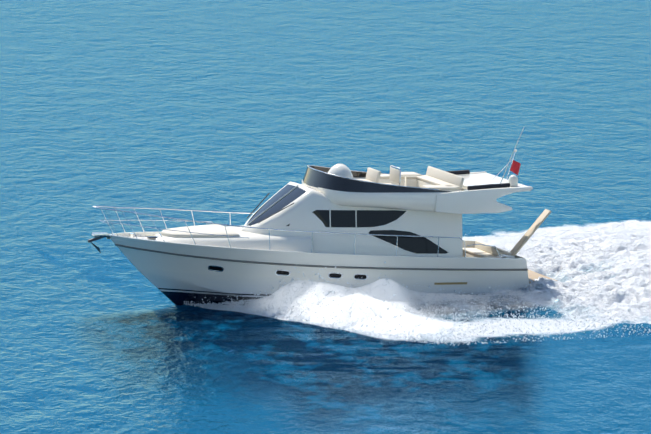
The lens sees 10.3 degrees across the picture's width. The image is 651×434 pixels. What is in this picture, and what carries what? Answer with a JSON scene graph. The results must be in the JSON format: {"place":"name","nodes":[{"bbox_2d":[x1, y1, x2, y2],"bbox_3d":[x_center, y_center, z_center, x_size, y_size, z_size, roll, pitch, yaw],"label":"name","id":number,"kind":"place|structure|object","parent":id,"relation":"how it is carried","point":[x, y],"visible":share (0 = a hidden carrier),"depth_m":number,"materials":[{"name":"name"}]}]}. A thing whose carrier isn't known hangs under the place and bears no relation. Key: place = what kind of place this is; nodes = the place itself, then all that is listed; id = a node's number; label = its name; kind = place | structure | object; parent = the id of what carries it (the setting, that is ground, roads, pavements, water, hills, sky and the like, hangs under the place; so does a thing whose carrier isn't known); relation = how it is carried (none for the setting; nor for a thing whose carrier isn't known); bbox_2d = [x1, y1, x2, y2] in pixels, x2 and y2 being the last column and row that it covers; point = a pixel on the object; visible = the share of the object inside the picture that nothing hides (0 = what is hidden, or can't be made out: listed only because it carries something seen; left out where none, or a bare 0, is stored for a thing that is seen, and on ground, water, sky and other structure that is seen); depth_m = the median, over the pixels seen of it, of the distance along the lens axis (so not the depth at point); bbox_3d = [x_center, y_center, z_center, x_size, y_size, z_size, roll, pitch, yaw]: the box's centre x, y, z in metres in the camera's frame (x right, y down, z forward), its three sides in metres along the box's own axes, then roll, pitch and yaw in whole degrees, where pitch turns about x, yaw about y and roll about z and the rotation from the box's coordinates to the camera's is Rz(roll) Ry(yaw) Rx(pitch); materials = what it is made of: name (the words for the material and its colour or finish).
{"place":"outdoors","nodes":[
{"label":"outdoors","id":0,"kind":"place"},
{"bbox_2d":[0,54,650,433],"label":"sea","id":1,"kind":"structure","parent":0,"point":[110,338],"depth_m":135.94,"materials":[{"name":"liquid"}]},
{"bbox_2d":[107,232,528,304],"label":"hull","id":2,"kind":"object","parent":1,"relation":"in","point":[177,280],"visible":0.58,"depth_m":119.19,"materials":[{"name":"white plastic"}]},
{"bbox_2d":[208,265,223,271],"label":"porthole","id":3,"kind":"object","parent":2,"relation":"attached to","point":[215,268],"visible":0.9,"depth_m":118.61,"materials":[{"name":"black glass"}]},
{"bbox_2d":[147,225,312,251],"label":"trunk cabin","id":4,"kind":"object","parent":2,"relation":"on","point":[279,242],"visible":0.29,"depth_m":118.99,"materials":[{"name":"white plastic"}]},
{"bbox_2d":[145,235,158,238],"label":"cleat","id":5,"kind":"object","parent":4,"relation":"on","point":[151,236],"visible":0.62,"depth_m":119.08,"materials":[{"name":"plastic"}]},
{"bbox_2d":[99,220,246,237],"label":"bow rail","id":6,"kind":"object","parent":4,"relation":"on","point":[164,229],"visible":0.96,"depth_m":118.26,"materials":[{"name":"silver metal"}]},
{"bbox_2d":[161,224,239,237],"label":"sunpad","id":7,"kind":"object","parent":4,"relation":"on","point":[215,229],"visible":0.94,"depth_m":119.19,"materials":[{"name":"beige fabric"}]},
{"bbox_2d":[93,206,465,257],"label":"bow rail","id":8,"kind":"object","parent":2,"relation":"on","point":[252,227],"visible":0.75,"depth_m":119.14,"materials":[{"name":"silver metal"}]},
{"bbox_2d":[275,270,289,275],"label":"porthole","id":9,"kind":"object","parent":2,"relation":"attached to","point":[282,272],"visible":0.92,"depth_m":118.94,"materials":[{"name":"black glass"}]},
{"bbox_2d":[115,244,527,270],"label":"rub rail","id":10,"kind":"object","parent":2,"relation":"on","point":[321,266],"visible":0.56,"depth_m":119.17,"materials":[{"name":"grey metal"}]},
{"bbox_2d":[328,272,342,278],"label":"porthole","id":11,"kind":"object","parent":2,"relation":"attached to","point":[332,275],"visible":0.98,"depth_m":119.43,"materials":[{"name":"black glass"}]},
{"bbox_2d":[241,182,462,256],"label":"house","id":12,"kind":"structure","parent":2,"relation":"on","point":[298,215],"depth_m":120.02,"materials":[{"name":"white plastic"}]},
{"bbox_2d":[247,193,269,217],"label":"wiper","id":13,"kind":"object","parent":12,"relation":"attached to","point":[258,205],"visible":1,"depth_m":121.25,"materials":[{"name":"grey metal"}]},
{"bbox_2d":[247,185,297,225],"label":"mullion","id":14,"kind":"object","parent":12,"relation":"attached to","point":[272,205],"visible":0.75,"depth_m":120.45,"materials":[{"name":"black"}]},
{"bbox_2d":[246,184,305,225],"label":"windshield","id":15,"kind":"object","parent":12,"relation":"on","point":[291,196],"visible":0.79,"depth_m":120.36,"materials":[{"name":"black glass"}]},
{"bbox_2d":[258,203,293,222],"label":"wiper","id":16,"kind":"object","parent":12,"relation":"attached to","point":[276,212],"visible":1,"depth_m":119.60,"materials":[{"name":"silver metal"}]},
{"bbox_2d":[286,210,329,226],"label":"upper window","id":17,"kind":"structure","parent":12,"relation":"attached to","point":[322,216],"depth_m":119.69,"materials":[{"name":"black glass"}]},
{"bbox_2d":[331,210,355,226],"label":"upper window","id":18,"kind":"structure","parent":12,"relation":"attached to","point":[342,218],"depth_m":119.87,"materials":[{"name":"black glass"}]},
{"bbox_2d":[357,210,405,226],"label":"window","id":19,"kind":"structure","parent":12,"relation":"attached to","point":[370,218],"depth_m":120.26,"materials":[{"name":"black glass"}]},
{"bbox_2d":[302,177,466,211],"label":"flybridge","id":20,"kind":"object","parent":12,"relation":"on","point":[419,201],"visible":0.31,"depth_m":119.91,"materials":[{"name":"white plastic"}]},
{"bbox_2d":[303,166,449,192],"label":"flybridge windscreen","id":21,"kind":"object","parent":20,"relation":"on","point":[314,178],"visible":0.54,"depth_m":119.89,"materials":[{"name":"black glass"}]},
{"bbox_2d":[307,165,438,189],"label":"coaming trim","id":22,"kind":"structure","parent":21,"relation":"on","point":[362,180],"depth_m":120.14,"materials":[{"name":"plastic"}]},
{"bbox_2d":[379,179,416,186],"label":"seat base","id":23,"kind":"object","parent":20,"relation":"on","point":[411,182],"visible":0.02,"depth_m":123.31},
{"bbox_2d":[380,174,416,178],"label":"settee cushion","id":24,"kind":"object","parent":23,"relation":"on","point":[384,176],"visible":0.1,"depth_m":123.28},
{"bbox_2d":[401,172,420,175],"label":"fly table top","id":25,"kind":"object","parent":20,"relation":"on","point":[409,174],"visible":0.58,"depth_m":122.45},
{"bbox_2d":[417,179,461,190],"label":"seat base","id":26,"kind":"object","parent":20,"relation":"on","point":[420,183],"visible":0.1,"depth_m":123.08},
{"bbox_2d":[417,175,461,188],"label":"settee cushion","id":27,"kind":"object","parent":26,"relation":"on","point":[430,180],"visible":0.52,"depth_m":122.43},
{"bbox_2d":[422,185,457,189],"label":"settee cushion","id":28,"kind":"object","parent":26,"relation":"on","point":[443,187],"visible":0.73,"depth_m":120.86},
{"bbox_2d":[426,166,463,186],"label":"sofa backrest","id":29,"kind":"object","parent":26,"relation":"on","point":[445,176],"visible":0.9,"depth_m":122.41,"materials":[{"name":"beige"}]},
{"bbox_2d":[435,186,532,213],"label":"overhang","id":30,"kind":"object","parent":20,"relation":"on","point":[472,201],"visible":0.98,"depth_m":120.90,"materials":[{"name":"white plastic"}]},
{"bbox_2d":[458,173,530,191],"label":"arch top","id":31,"kind":"structure","parent":20,"relation":"on","point":[478,179],"depth_m":123.34,"materials":[{"name":"white plastic"}]},
{"bbox_2d":[446,170,469,174],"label":"bimini roll","id":32,"kind":"object","parent":31,"relation":"on","point":[459,172],"visible":0.5,"depth_m":124.59,"materials":[{"name":"grey fabric"}]},
{"bbox_2d":[467,183,509,189],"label":"trim panel","id":33,"kind":"object","parent":31,"relation":"on","point":[490,186],"visible":0.98,"depth_m":121.25,"materials":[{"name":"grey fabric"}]},
{"bbox_2d":[506,152,515,179],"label":"flagpole","id":34,"kind":"object","parent":31,"relation":"on","point":[510,166],"visible":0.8,"depth_m":123.38,"materials":[{"name":"silver metal"}]},
{"bbox_2d":[500,128,523,182],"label":"antenna","id":35,"kind":"object","parent":31,"relation":"on","point":[510,159],"visible":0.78,"depth_m":121.63,"materials":[{"name":"white"}]},
{"bbox_2d":[508,175,517,185],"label":"radar dome","id":36,"kind":"structure","parent":31,"relation":"on","point":[512,180],"depth_m":121.89,"materials":[{"name":"white plastic"}]},
{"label":"mast","id":37,"kind":"object","parent":31,"relation":"on","visible":0},
{"bbox_2d":[510,160,520,174],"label":"flag","id":38,"kind":"object","parent":37,"relation":"attached to","point":[515,167],"visible":0.96,"depth_m":123.42,"materials":[{"name":"red fabric"}]},
{"bbox_2d":[369,230,448,253],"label":"salon window","id":39,"kind":"structure","parent":12,"relation":"attached to","point":[420,245],"depth_m":120.69,"materials":[{"name":"black glass"}]},
{"bbox_2d":[353,274,367,279],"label":"porthole","id":40,"kind":"object","parent":2,"relation":"attached to","point":[359,277],"visible":0.88,"depth_m":119.72,"materials":[{"name":"black glass"}]},
{"bbox_2d":[434,282,466,284],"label":"hull vent","id":41,"kind":"object","parent":2,"relation":"attached to","point":[449,283],"visible":1,"depth_m":120.92,"materials":[{"name":"grey metal"}]},
{"bbox_2d":[466,252,479,257],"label":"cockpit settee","id":42,"kind":"object","parent":2,"relation":"on","point":[469,255],"visible":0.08,"depth_m":124.23,"materials":[{"name":"white"}]},
{"bbox_2d":[466,248,499,257],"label":"seat cushion","id":43,"kind":"object","parent":42,"relation":"on","point":[478,252],"visible":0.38,"depth_m":123.89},
{"bbox_2d":[475,240,510,255],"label":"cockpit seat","id":44,"kind":"object","parent":42,"relation":"on","point":[490,250],"visible":0.46,"depth_m":123.94,"materials":[{"name":"beige"}]},
{"bbox_2d":[467,244,499,255],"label":"cockpit coaming","id":45,"kind":"object","parent":2,"relation":"on","point":[485,245],"visible":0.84,"depth_m":121.23,"materials":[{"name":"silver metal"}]},
{"bbox_2d":[500,254,514,257],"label":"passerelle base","id":46,"kind":"object","parent":2,"relation":"on","point":[507,256],"visible":0.54,"depth_m":122.28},
{"bbox_2d":[510,209,550,255],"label":"passerelle","id":47,"kind":"object","parent":2,"relation":"attached to","point":[529,233],"visible":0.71,"depth_m":122.54,"materials":[{"name":"beige wood"}]},
{"bbox_2d":[528,270,556,283],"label":"swim platform","id":48,"kind":"structure","parent":2,"relation":"attached to","point":[532,275],"depth_m":123.40,"materials":[{"name":"beige wood"}]},
{"bbox_2d":[184,234,650,345],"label":"spray","id":49,"kind":"object","parent":1,"relation":"on","point":[220,305],"visible":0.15,"depth_m":117.15,"materials":[{"name":"liquid"}]},
{"bbox_2d":[0,0,650,54],"bbox_3d":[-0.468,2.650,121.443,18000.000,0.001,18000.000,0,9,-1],"label":"sea","id":50,"kind":"structure","parent":0,"point":[69,27],"depth_m":211.02,"materials":[{"name":"liquid"}]},
{"bbox_2d":[366,168,380,182],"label":"seat backrest","id":51,"kind":"object","parent":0,"point":[372,175],"visible":0.81,"depth_m":120.92,"materials":[{"name":"white leather"}]},
{"bbox_2d":[389,165,400,184],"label":"seat frame","id":52,"kind":"object","parent":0,"point":[400,173],"visible":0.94,"depth_m":120.86,"materials":[{"name":"silver metal"}]},
{"bbox_2d":[390,167,399,182],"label":"seat backrest","id":53,"kind":"object","parent":52,"relation":"attached to","point":[394,175],"visible":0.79,"depth_m":121.24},
{"bbox_2d":[222,246,639,336],"label":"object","id":54,"kind":"structure","parent":0,"point":[344,305],"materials":[{"name":"white liquid"}]},
{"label":"bow roller","id":55,"kind":"object","parent":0,"visible":0},
{"bbox_2d":[88,237,103,242],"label":"anchor","id":56,"kind":"object","parent":55,"relation":"attached to","point":[92,240],"visible":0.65,"depth_m":118.38,"materials":[{"name":"grey metal"}]},
{"bbox_2d":[94,233,108,237],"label":"bow roller cheek","id":57,"kind":"object","parent":55,"relation":"on","point":[100,234],"visible":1,"depth_m":118.35,"materials":[{"name":"silver metal"}]},
{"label":"helm console","id":58,"kind":"object","parent":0,"visible":0},
{"bbox_2d":[328,164,353,178],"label":"helm cover","id":59,"kind":"object","parent":58,"relation":"on","point":[342,170],"visible":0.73,"depth_m":120.08,"materials":[{"name":"white"}]}
]}

